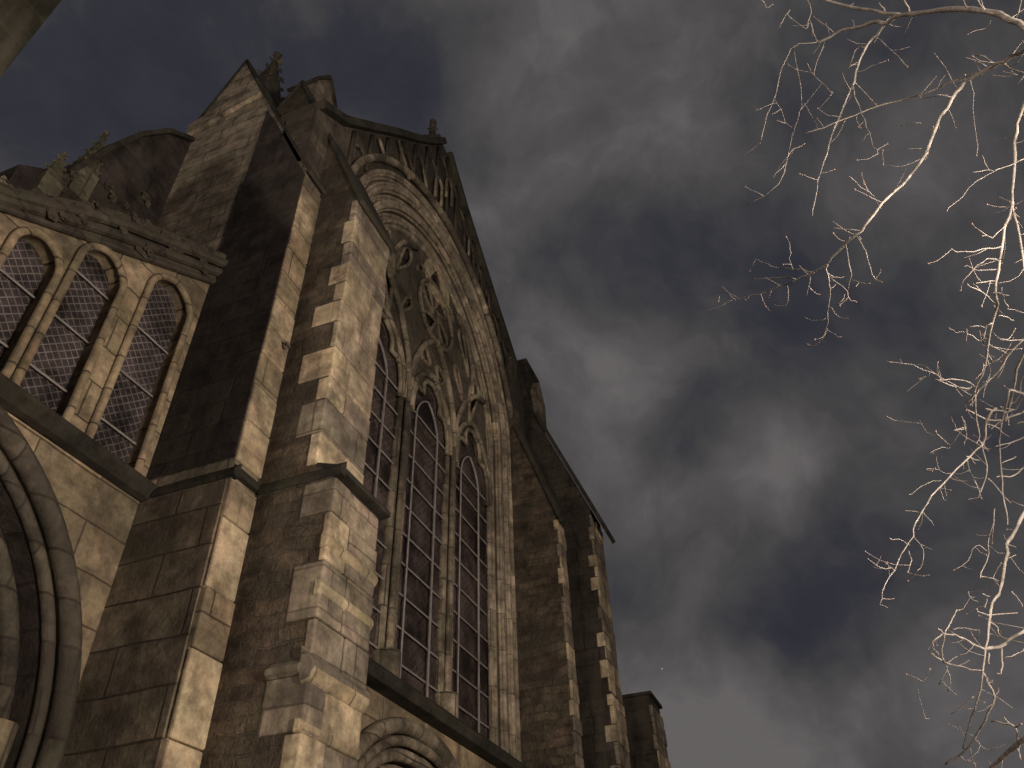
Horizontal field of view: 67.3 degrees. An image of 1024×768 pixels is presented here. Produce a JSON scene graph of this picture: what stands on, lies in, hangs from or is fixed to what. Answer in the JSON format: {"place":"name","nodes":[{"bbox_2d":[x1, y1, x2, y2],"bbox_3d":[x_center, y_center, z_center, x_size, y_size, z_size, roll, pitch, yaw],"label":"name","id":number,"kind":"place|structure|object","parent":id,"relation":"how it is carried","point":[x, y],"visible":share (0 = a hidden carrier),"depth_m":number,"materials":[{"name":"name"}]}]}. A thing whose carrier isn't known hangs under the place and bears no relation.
{"place":"outdoors","nodes":[
{"label":"outdoors","id":0,"kind":"place"},
{"bbox_2d":[0,0,670,767],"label":"church","id":1,"kind":"structure","parent":0,"point":[286,476],"depth_m":9.29,"materials":[{"name":"stone"}]},
{"bbox_2d":[359,169,521,761],"bbox_3d":[-1.469,0.544,14.060,0.408,10.476,7.267,-15,-42,15],"label":"window","id":2,"kind":"structure","parent":1,"relation":"in","point":[438,456],"depth_m":13.85,"materials":[{"name":"stone"}]},
{"bbox_2d":[0,0,1023,767],"label":"sky","id":3,"kind":"structure","parent":0,"point":[742,474],"materials":[{"name":"grey"}]},
{"bbox_2d":[709,0,1023,346],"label":"bare tree","id":4,"kind":"object","parent":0,"point":[1008,19],"visible":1,"depth_m":6.22,"materials":[{"name":"beige plant"}]},
{"bbox_2d":[865,101,1023,767],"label":"bare tree","id":5,"kind":"object","parent":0,"point":[1018,743],"visible":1,"depth_m":7.06,"materials":[{"name":"beige plant"}]}
]}

